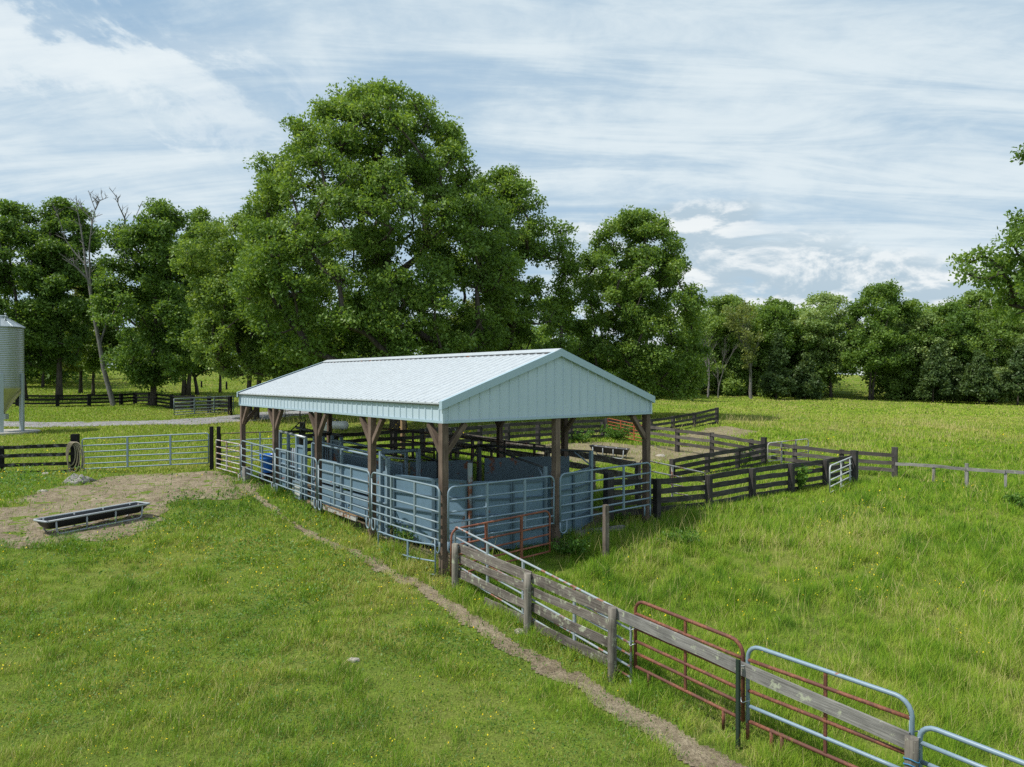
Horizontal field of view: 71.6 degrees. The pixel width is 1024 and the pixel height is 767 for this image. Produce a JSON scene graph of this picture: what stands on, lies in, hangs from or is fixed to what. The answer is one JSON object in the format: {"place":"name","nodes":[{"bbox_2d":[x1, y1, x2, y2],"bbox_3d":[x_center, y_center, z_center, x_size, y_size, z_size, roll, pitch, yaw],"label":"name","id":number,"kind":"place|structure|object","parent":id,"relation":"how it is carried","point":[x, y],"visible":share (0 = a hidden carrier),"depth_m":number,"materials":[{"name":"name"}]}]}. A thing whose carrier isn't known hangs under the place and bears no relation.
{"place":"outdoors","nodes":[
{"label":"outdoors","id":0,"kind":"place"},
{"bbox_2d":[4,409,313,427],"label":"gravel road","id":1,"kind":"structure","parent":0,"point":[235,418],"depth_m":47.52,"materials":[{"name":"gravel"}]},
{"bbox_2d":[257,461,633,568],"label":"barn floor","id":2,"kind":"structure","parent":0,"point":[362,522],"depth_m":18.13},
{"bbox_2d":[258,473,271,483],"bbox_3d":[-8.185,3.229,24.037,0.760,0.340,0.760,0,0,0],"label":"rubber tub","id":3,"kind":"object","parent":2,"relation":"on","point":[265,477],"visible":0.4,"depth_m":23.73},
{"bbox_2d":[259,453,271,472],"bbox_3d":[-8.271,2.697,24.093,0.560,0.620,0.560,0,0,0],"label":"plastic drum","id":4,"kind":"object","parent":3,"relation":"on","point":[268,460],"visible":0.51,"depth_m":23.88,"materials":[{"name":"plastic"}]},
{"bbox_2d":[279,420,342,499],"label":"head gate","id":5,"kind":"structure","parent":2,"relation":"on","point":[331,454],"depth_m":22.20,"materials":[{"name":"blue paint"}]},
{"bbox_2d":[307,440,407,520],"bbox_3d":[-4.549,2.795,19.898,1.440,2.158,3.970,0,0,-39],"label":"cattle chute","id":6,"kind":"object","parent":2,"relation":"on","point":[356,460],"visible":0.47,"depth_m":19.66,"materials":[{"name":"blue paint"}]},
{"bbox_2d":[376,448,422,537],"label":"slide gate","id":7,"kind":"structure","parent":2,"relation":"on","point":[380,490],"depth_m":17.66,"materials":[{"name":"metal"}]},
{"bbox_2d":[388,523,426,543],"bbox_3d":[-2.353,3.568,17.043,1.153,0.475,1.284,0,0,22],"label":"weed plant","id":8,"kind":"object","parent":2,"relation":"on","point":[398,533],"visible":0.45,"depth_m":16.77,"materials":[{"name":"green plant"}]},
{"bbox_2d":[393,444,592,549],"bbox_3d":[-0.422,2.786,18.008,5.164,2.200,3.714,0,0,-15],"label":"crowding tub","id":9,"kind":"object","parent":2,"relation":"on","point":[510,467],"visible":0.63,"depth_m":16.68,"materials":[{"name":"blue paint"}]},
{"bbox_2d":[573,525,624,535],"bbox_3d":[2.158,3.633,17.579,1.399,0.156,0.145,0,0,-22],"label":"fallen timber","id":10,"kind":"object","parent":2,"relation":"on","point":[610,527],"visible":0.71,"depth_m":17.54,"materials":[{"name":"wood"}]},
{"bbox_2d":[233,484,747,766],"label":"dirt path","id":11,"kind":"structure","parent":0,"point":[698,754],"depth_m":10.75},
{"bbox_2d":[0,367,1023,766],"bbox_3d":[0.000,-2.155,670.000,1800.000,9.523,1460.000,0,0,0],"label":"ground","id":12,"kind":"structure","parent":0,"point":[396,702],"depth_m":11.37,"materials":[{"name":"plant"}]},
{"bbox_2d":[0,313,40,435],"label":"feed bin","id":13,"kind":"object","parent":12,"relation":"on","point":[12,368],"visible":1,"depth_m":40.61,"materials":[{"name":"metal"}]},
{"bbox_2d":[0,198,67,398],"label":"grove tree","id":14,"kind":"object","parent":12,"relation":"on","point":[13,234],"visible":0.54,"depth_m":65.78,"materials":[{"name":"green plant"}]},
{"bbox_2d":[0,434,79,473],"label":"board fence","id":15,"kind":"object","parent":12,"relation":"on","point":[73,438],"visible":0.74,"depth_m":26.77,"materials":[{"name":"black wood"}]},
{"bbox_2d":[66,442,84,472],"bbox_3d":[-16.435,2.885,26.743,0.763,1.401,0.110,0,0,0],"label":"garden hose","id":16,"kind":"object","parent":15,"relation":"hanging from","point":[70,444],"visible":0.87,"depth_m":26.72,"materials":[{"name":"rubber"}]},
{"bbox_2d":[9,196,107,398],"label":"grove tree","id":17,"kind":"object","parent":12,"relation":"on","point":[65,276],"visible":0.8,"depth_m":66.53,"materials":[{"name":"green plant"}]},
{"bbox_2d":[54,285,99,392],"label":"grove tree","id":18,"kind":"object","parent":12,"relation":"on","point":[74,368],"visible":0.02,"depth_m":78.44,"materials":[{"name":"green plant"}]},
{"bbox_2d":[11,392,149,406],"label":"board fence","id":19,"kind":"object","parent":12,"relation":"on","point":[89,399],"visible":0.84,"depth_m":59.98,"materials":[{"name":"black wood"}]},
{"bbox_2d":[65,294,125,393],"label":"grove tree","id":20,"kind":"object","parent":12,"relation":"on","point":[90,363],"visible":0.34,"depth_m":74.81,"materials":[{"name":"green plant"}]},
{"bbox_2d":[51,187,141,405],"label":"dead tree","id":21,"kind":"object","parent":12,"relation":"on","point":[87,276],"visible":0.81,"depth_m":60.95,"materials":[{"name":"wood"}]},
{"bbox_2d":[0,471,262,548],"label":"dirt yard","id":22,"kind":"structure","parent":12,"relation":"on","point":[68,504],"depth_m":21.14,"materials":[{"name":"soil"}]},
{"bbox_2d":[62,473,96,484],"bbox_3d":[-14.929,3.292,24.422,1.094,0.394,0.696,0,0,0],"label":"rock","id":23,"kind":"object","parent":22,"relation":"on","point":[74,477],"visible":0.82,"depth_m":24.34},
{"bbox_2d":[33,501,149,533],"bbox_3d":[-10.518,3.389,17.930,0.612,0.396,2.717,0,0,27],"label":"feed trough","id":24,"kind":"object","parent":22,"relation":"on","point":[78,517],"visible":0.99,"depth_m":17.74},
{"bbox_2d":[216,439,240,480],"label":"corral gate","id":25,"kind":"structure","parent":22,"relation":"on","point":[227,455],"depth_m":25.27,"materials":[{"name":"metal"}]},
{"bbox_2d":[82,433,208,469],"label":"farm gate","id":26,"kind":"structure","parent":12,"relation":"on","point":[127,450],"depth_m":27.15,"materials":[{"name":"metal"}]},
{"bbox_2d":[86,197,218,405],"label":"grove tree","id":27,"kind":"object","parent":12,"relation":"on","point":[156,237],"visible":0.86,"depth_m":59.62,"materials":[{"name":"green plant"}]},
{"bbox_2d":[122,281,227,394],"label":"grove tree","id":28,"kind":"object","parent":12,"relation":"on","point":[197,374],"visible":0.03,"depth_m":78.33,"materials":[{"name":"green plant"}]},
{"bbox_2d":[157,394,231,414],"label":"board fence","id":29,"kind":"object","parent":12,"relation":"on","point":[172,403],"visible":0.83,"depth_m":56.19,"materials":[{"name":"black wood"}]},
{"bbox_2d":[174,396,233,414],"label":"lane gate","id":30,"kind":"structure","parent":29,"relation":"attached to","point":[213,404],"depth_m":53.10,"materials":[{"name":"metal"}]},
{"bbox_2d":[167,205,226,395],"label":"grove tree","id":31,"kind":"object","parent":12,"relation":"on","point":[199,215],"visible":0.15,"depth_m":76.21,"materials":[{"name":"green plant"}]},
{"bbox_2d":[209,426,213,470],"bbox_3d":[-11.379,2.612,26.917,0.117,1.968,0.123,0,0,-6],"label":"gate post","id":32,"kind":"object","parent":12,"relation":"on","point":[211,434],"visible":0.8,"depth_m":26.86,"materials":[{"name":"black wood"}]},
{"bbox_2d":[217,426,220,467],"bbox_3d":[-11.111,2.603,26.917,0.126,1.949,0.123,0,0,-6],"label":"gate post","id":33,"kind":"object","parent":12,"relation":"on","point":[218,442],"visible":0.66,"depth_m":26.86,"materials":[{"name":"black wood"}]},
{"bbox_2d":[221,431,299,461],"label":"farm gate","id":34,"kind":"structure","parent":33,"relation":"attached to","point":[259,439],"depth_m":27.09,"materials":[{"name":"metal"}]},
{"bbox_2d":[242,466,250,482],"bbox_3d":[-8.972,3.136,24.010,0.213,0.631,0.267,0,0,-38],"label":"wood block","id":35,"kind":"object","parent":12,"relation":"on","point":[244,474],"depth_m":23.92,"materials":[{"name":"wood"}]},
{"bbox_2d":[166,212,343,419],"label":"oak tree","id":36,"kind":"object","parent":12,"relation":"on","point":[224,323],"visible":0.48,"depth_m":48.21,"materials":[{"name":"green plant"}]},
{"bbox_2d":[326,418,348,430],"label":"fuel tank","id":37,"kind":"object","parent":12,"relation":"on","point":[342,425],"visible":0.45,"depth_m":41.93,"materials":[{"name":"metal"}]},
{"bbox_2d":[6,296,707,401],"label":"forest","id":38,"kind":"object","parent":12,"relation":"on","point":[50,376],"visible":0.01,"depth_m":92.15,"materials":[{"name":"green plant"}]},
{"bbox_2d":[224,76,531,429],"bbox_3d":[-7.467,-7.200,41.571,17.325,20.830,14.635,0,0,0],"label":"oak tree","id":39,"kind":"object","parent":12,"relation":"on","point":[374,317],"visible":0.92,"depth_m":38.26,"materials":[{"name":"green plant"}]},
{"bbox_2d":[0,463,805,766],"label":"clover","id":40,"kind":"object","parent":12,"relation":"on","point":[31,473],"visible":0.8,"depth_m":11.73,"materials":[{"name":"green plant"}]},
{"bbox_2d":[376,428,434,460],"bbox_3d":[-3.601,2.001,23.512,2.661,1.017,0.060,0,0,33],"label":"corral fence","id":41,"kind":"object","parent":12,"relation":"on","point":[391,439],"visible":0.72,"depth_m":23.40,"materials":[{"name":"wood"}]},
{"bbox_2d":[378,531,435,575],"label":"stock gate","id":42,"kind":"structure","parent":12,"relation":"on","point":[408,556],"depth_m":15.27,"materials":[{"name":"metal"}]},
{"bbox_2d":[237,348,654,578],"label":"pole barn","id":43,"kind":"structure","parent":12,"relation":"on","point":[559,387],"depth_m":17.15,"materials":[{"name":"metal"}]},
{"bbox_2d":[241,440,273,488],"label":"corral gate","id":44,"kind":"structure","parent":43,"relation":"attached to","point":[261,461],"depth_m":22.92,"materials":[{"name":"metal"}]},
{"bbox_2d":[274,448,317,508],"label":"corral gate","id":45,"kind":"structure","parent":43,"relation":"attached to","point":[288,476],"depth_m":20.39,"materials":[{"name":"metal"}]},
{"bbox_2d":[318,459,370,528],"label":"corral gate","id":46,"kind":"structure","parent":43,"relation":"attached to","point":[334,498],"depth_m":17.84,"materials":[{"name":"metal"}]},
{"bbox_2d":[371,472,440,553],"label":"corral gate","id":47,"kind":"structure","parent":43,"relation":"attached to","point":[414,505],"depth_m":15.50,"materials":[{"name":"metal"}]},
{"bbox_2d":[447,475,554,553],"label":"corral gate","id":48,"kind":"structure","parent":43,"relation":"attached to","point":[487,506],"depth_m":15.33,"materials":[{"name":"metal"}]},
{"bbox_2d":[559,462,650,533],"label":"corral gate","id":49,"kind":"structure","parent":43,"relation":"attached to","point":[591,491],"depth_m":17.31,"materials":[{"name":"metal"}]},
{"bbox_2d":[300,419,604,458],"bbox_3d":[-1.045,2.427,31.441,16.596,1.973,2.070,0,0,-39],"label":"board fence","id":50,"kind":"object","parent":12,"relation":"on","point":[537,434],"visible":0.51,"depth_m":30.02,"materials":[{"name":"brown wood"}]},
{"bbox_2d":[448,435,505,464],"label":"corral fence","id":51,"kind":"object","parent":12,"relation":"on","point":[471,454],"visible":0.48,"depth_m":23.43,"materials":[{"name":"wood"}]},
{"bbox_2d":[452,434,545,457],"bbox_3d":[-0.585,2.263,24.715,0.060,0.736,5.082,0,0,-41],"label":"corral fence","id":52,"kind":"object","parent":12,"relation":"on","point":[534,453],"visible":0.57,"depth_m":24.13,"materials":[{"name":"wood"}]},
{"bbox_2d":[0,427,1006,766],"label":"wildflowers","id":53,"kind":"object","parent":12,"relation":"on","point":[322,577],"visible":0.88,"depth_m":13.43,"materials":[{"name":"yellow plant"}]},
{"bbox_2d":[426,163,585,420],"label":"oak tree","id":54,"kind":"object","parent":12,"relation":"on","point":[505,182],"visible":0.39,"depth_m":47.61,"materials":[{"name":"green plant"}]},
{"bbox_2d":[509,294,541,350],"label":"young tree","id":55,"kind":"object","parent":12,"relation":"on","point":[523,346],"visible":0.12,"depth_m":71.40,"materials":[{"name":"green plant"}]},
{"bbox_2d":[452,543,616,682],"bbox_3d":[0.209,4.009,12.496,0.176,1.616,4.409,0,0,-39],"label":"board fence","id":56,"kind":"object","parent":12,"relation":"on","point":[571,594],"visible":0.87,"depth_m":12.12,"materials":[{"name":"grey wood"}]},
{"bbox_2d":[454,526,635,686],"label":"tube gate","id":57,"kind":"structure","parent":12,"relation":"on","point":[629,628],"depth_m":12.03,"materials":[{"name":"metal"}]},
{"bbox_2d":[450,510,550,576],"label":"rusty gate","id":58,"kind":"structure","parent":57,"relation":"attached to","point":[521,540],"depth_m":15.22,"materials":[{"name":"metal"}]},
{"bbox_2d":[454,433,640,498],"bbox_3d":[0.776,2.850,24.082,0.317,1.901,9.154,0,0,-39],"label":"board fence","id":59,"kind":"object","parent":12,"relation":"on","point":[605,459],"visible":0.38,"depth_m":21.92,"materials":[{"name":"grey wood"}]},
{"bbox_2d":[535,294,579,346],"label":"young tree","id":60,"kind":"object","parent":12,"relation":"on","point":[540,328],"visible":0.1,"depth_m":75.14,"materials":[{"name":"green plant"}]},
{"bbox_2d":[551,533,591,555],"bbox_3d":[1.354,3.669,16.111,1.096,0.496,1.103,0,0,0],"label":"weed plant","id":61,"kind":"object","parent":12,"relation":"on","point":[573,545],"visible":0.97,"depth_m":16.02,"materials":[{"name":"green plant"}]},
{"bbox_2d":[568,429,594,442],"bbox_3d":[3.061,2.581,35.017,2.052,0.681,1.842,0,0,0],"label":"weed plant","id":62,"kind":"object","parent":12,"relation":"on","point":[584,437],"visible":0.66,"depth_m":34.86,"materials":[{"name":"green plant"}]},
{"bbox_2d":[602,504,608,555],"bbox_3d":[2.104,3.478,15.913,0.113,1.520,0.112,0,0,-29],"label":"lone post","id":63,"kind":"object","parent":12,"relation":"on","point":[605,535],"visible":0.76,"depth_m":15.87,"materials":[{"name":"wood"}]},
{"bbox_2d":[599,422,632,439],"bbox_3d":[5.385,2.479,36.268,2.018,0.905,2.047,0,0,0],"label":"weed plant","id":64,"kind":"object","parent":12,"relation":"on","point":[615,434],"visible":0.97,"depth_m":35.95,"materials":[{"name":"green plant"}]},
{"bbox_2d":[557,205,713,416],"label":"oak tree","id":65,"kind":"object","parent":12,"relation":"on","point":[623,295],"visible":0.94,"depth_m":50.01,"materials":[{"name":"green plant"}]},
{"bbox_2d":[536,426,756,464],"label":"dirt lot","id":66,"kind":"structure","parent":12,"relation":"on","point":[684,451],"depth_m":33.22,"materials":[{"name":"soil"}]},
{"bbox_2d":[589,444,629,458],"bbox_3d":[4.113,2.879,29.950,1.680,0.521,0.534,0,0,25],"label":"feed trough","id":67,"kind":"object","parent":66,"relation":"on","point":[602,449],"visible":0.97,"depth_m":29.84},
{"bbox_2d":[608,418,641,441],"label":"orange gate","id":68,"kind":"structure","parent":66,"relation":"on","point":[634,430],"depth_m":35.71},
{"bbox_2d":[604,407,718,436],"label":"board fence","id":69,"kind":"object","parent":12,"relation":"on","point":[673,422],"visible":0.55,"depth_m":42.81,"materials":[{"name":"brown wood"}]},
{"bbox_2d":[654,527,700,546],"bbox_3d":[3.952,3.594,16.587,1.034,0.447,0.906,0,0,34],"label":"weed plant","id":70,"kind":"object","parent":12,"relation":"on","point":[678,534],"visible":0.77,"depth_m":16.52,"materials":[{"name":"green plant"}]},
{"bbox_2d":[634,601,749,729],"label":"tube gate","id":71,"kind":"structure","parent":12,"relation":"on","point":[686,664],"depth_m":9.82,"materials":[{"name":"metal"}]},
{"bbox_2d":[699,329,715,396],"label":"dead tree","id":72,"kind":"object","parent":12,"relation":"on","point":[708,369],"visible":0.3,"depth_m":97.24,"materials":[{"name":"wood"}]},
{"bbox_2d":[698,351,721,392],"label":"wood edge tree","id":73,"kind":"object","parent":12,"relation":"on","point":[712,376],"visible":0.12,"depth_m":103.03,"materials":[{"name":"green plant"}]},
{"bbox_2d":[669,437,766,477],"bbox_3d":[8.022,2.973,27.053,6.740,1.489,0.232,0,0,-43],"label":"board fence","id":74,"kind":"object","parent":12,"relation":"on","point":[737,462],"visible":0.82,"depth_m":26.84,"materials":[{"name":"brown wood"}]},
{"bbox_2d":[711,336,739,397],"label":"dead tree","id":75,"kind":"object","parent":12,"relation":"on","point":[722,368],"visible":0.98,"depth_m":96.84,"materials":[{"name":"wood"}]},
{"bbox_2d":[698,293,756,374],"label":"wood edge tree","id":76,"kind":"object","parent":12,"relation":"on","point":[715,322],"visible":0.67,"depth_m":102.76,"materials":[{"name":"green plant"}]},
{"bbox_2d":[603,450,857,525],"bbox_3d":[7.389,3.078,21.684,12.260,1.672,0.421,0,0,-36],"label":"board fence","id":77,"kind":"object","parent":12,"relation":"on","point":[657,491],"visible":0.82,"depth_m":20.75,"materials":[{"name":"brown wood"}]},
{"bbox_2d":[640,459,705,497],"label":"white gate","id":78,"kind":"structure","parent":77,"relation":"attached to","point":[671,474],"depth_m":20.65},
{"bbox_2d":[829,456,858,492],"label":"white gate","id":79,"kind":"structure","parent":77,"relation":"attached to","point":[840,469],"depth_m":24.16,"materials":[{"name":"metal"}]},
{"bbox_2d":[735,659,740,749],"bbox_3d":[2.887,4.233,9.079,0.045,1.421,0.050,0,0,-38],"label":"steel post","id":80,"kind":"object","parent":12,"relation":"on","point":[738,699],"visible":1,"depth_m":9.07,"materials":[{"name":"metal"}]},
{"bbox_2d":[714,341,765,390],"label":"wood edge tree","id":81,"kind":"object","parent":12,"relation":"on","point":[737,363],"visible":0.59,"depth_m":103.54,"materials":[{"name":"green plant"}]},
{"bbox_2d":[721,300,766,398],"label":"half bare tree","id":82,"kind":"object","parent":12,"relation":"on","point":[744,333],"visible":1,"depth_m":95.54,"materials":[{"name":"green plant"}]},
{"bbox_2d":[617,608,919,766],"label":"single board fence","id":83,"kind":"object","parent":12,"relation":"on","point":[904,739],"visible":0.98,"depth_m":8.57,"materials":[{"name":"weathered grey wood"}]},
{"bbox_2d":[650,426,897,477],"bbox_3d":[10.171,2.937,30.427,11.375,1.876,1.021,0,1,44],"label":"board fence","id":84,"kind":"object","parent":12,"relation":"on","point":[794,453],"visible":0.72,"depth_m":29.35,"materials":[{"name":"brown wood"}]},
{"bbox_2d":[767,439,808,465],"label":"white gate","id":85,"kind":"structure","parent":84,"relation":"attached to","point":[781,454],"depth_m":29.19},
{"bbox_2d":[756,330,797,399],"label":"cedar tree","id":86,"kind":"object","parent":12,"relation":"on","point":[776,373],"visible":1,"depth_m":96.47,"materials":[{"name":"green plant"}]},
{"bbox_2d":[744,296,820,360],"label":"wood edge tree","id":87,"kind":"object","parent":12,"relation":"on","point":[773,317],"visible":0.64,"depth_m":102.18,"materials":[{"name":"green plant"}]},
{"bbox_2d":[795,464,811,490],"bbox_3d":[9.446,3.106,23.350,0.719,0.937,0.818,0,0,0],"label":"weed plant","id":88,"kind":"object","parent":12,"relation":"on","point":[801,479],"visible":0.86,"depth_m":23.22,"materials":[{"name":"green plant"}]},
{"bbox_2d":[789,352,826,399],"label":"cedar tree","id":89,"kind":"object","parent":12,"relation":"on","point":[804,371],"visible":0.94,"depth_m":98.14,"materials":[{"name":"green plant"}]},
{"bbox_2d":[789,291,866,397],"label":"wood edge tree","id":90,"kind":"object","parent":12,"relation":"on","point":[817,322],"visible":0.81,"depth_m":101.41,"materials":[{"name":"green plant"}]},
{"bbox_2d":[746,646,920,766],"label":"tube gate","id":91,"kind":"structure","parent":12,"relation":"on","point":[826,688],"depth_m":8.32,"materials":[{"name":"metal"}]},
{"bbox_2d":[671,298,1021,401],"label":"forest","id":92,"kind":"object","parent":12,"relation":"on","point":[729,386],"visible":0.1,"depth_m":103.02,"materials":[{"name":"green plant"}]},
{"bbox_2d":[833,278,939,399],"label":"wood edge tree","id":93,"kind":"object","parent":12,"relation":"on","point":[875,336],"visible":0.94,"depth_m":99.25,"materials":[{"name":"green plant"}]},
{"bbox_2d":[876,350,924,398],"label":"wood edge tree","id":94,"kind":"object","parent":12,"relation":"on","point":[904,377],"visible":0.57,"depth_m":100.34,"materials":[{"name":"green plant"}]},
{"bbox_2d":[879,309,965,379],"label":"wood edge tree","id":95,"kind":"object","parent":12,"relation":"on","point":[920,350],"visible":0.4,"depth_m":99.03,"materials":[{"name":"green plant"}]},
{"bbox_2d":[913,344,952,402],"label":"cedar tree","id":96,"kind":"object","parent":12,"relation":"on","point":[935,371],"visible":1,"depth_m":95.02,"materials":[{"name":"green plant"}]},
{"bbox_2d":[937,357,968,401],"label":"cedar tree","id":97,"kind":"object","parent":12,"relation":"on","point":[955,375],"visible":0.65,"depth_m":95.38,"materials":[{"name":"green plant"}]},
{"bbox_2d":[922,300,985,400],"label":"wood edge tree","id":98,"kind":"object","parent":12,"relation":"on","point":[956,313],"visible":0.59,"depth_m":98.26,"materials":[{"name":"green plant"}]},
{"bbox_2d":[895,462,1023,487],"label":"rail fence","id":99,"kind":"object","parent":12,"relation":"on","point":[966,469],"visible":0.84,"depth_m":25.00,"materials":[{"name":"silver metal"}]},
{"bbox_2d":[917,726,1023,766],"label":"tube gate","id":100,"kind":"structure","parent":12,"relation":"on","point":[925,729],"depth_m":7.24,"materials":[{"name":"metal"}]},
{"bbox_2d":[933,289,1023,401],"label":"wood edge tree","id":101,"kind":"object","parent":12,"relation":"on","point":[990,329],"visible":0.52,"depth_m":98.29,"materials":[{"name":"green plant"}]},
{"bbox_2d":[956,350,1001,403],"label":"cedar tree","id":102,"kind":"object","parent":12,"relation":"on","point":[979,382],"visible":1,"depth_m":92.23,"materials":[{"name":"green plant"}]},
{"bbox_2d":[945,143,1023,331],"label":"maple tree","id":103,"kind":"object","parent":12,"relation":"on","point":[1001,266],"visible":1,"depth_m":34.19,"materials":[{"name":"green plant"}]},
{"bbox_2d":[987,366,1013,402],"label":"wood edge tree","id":104,"kind":"object","parent":12,"relation":"on","point":[997,369],"visible":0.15,"depth_m":95.74,"materials":[{"name":"green plant"}]},
{"bbox_2d":[994,345,1023,404],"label":"cedar tree","id":105,"kind":"object","parent":12,"relation":"on","point":[1013,390],"visible":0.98,"depth_m":91.58,"materials":[{"name":"green plant"}]},
{"bbox_2d":[995,313,1023,356],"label":"wood edge tree","id":106,"kind":"object","parent":12,"relation":"on","point":[1016,342],"visible":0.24,"depth_m":98.51,"materials":[{"name":"green plant"}]},
{"bbox_2d":[1002,491,1023,507],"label":"weed plant","id":107,"kind":"object","parent":12,"relation":"on","point":[1015,498],"visible":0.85,"depth_m":21.19,"materials":[{"name":"green plant"}]},
{"bbox_2d":[0,0,1023,374],"label":"sky","id":108,"kind":"structure","parent":0,"point":[796,149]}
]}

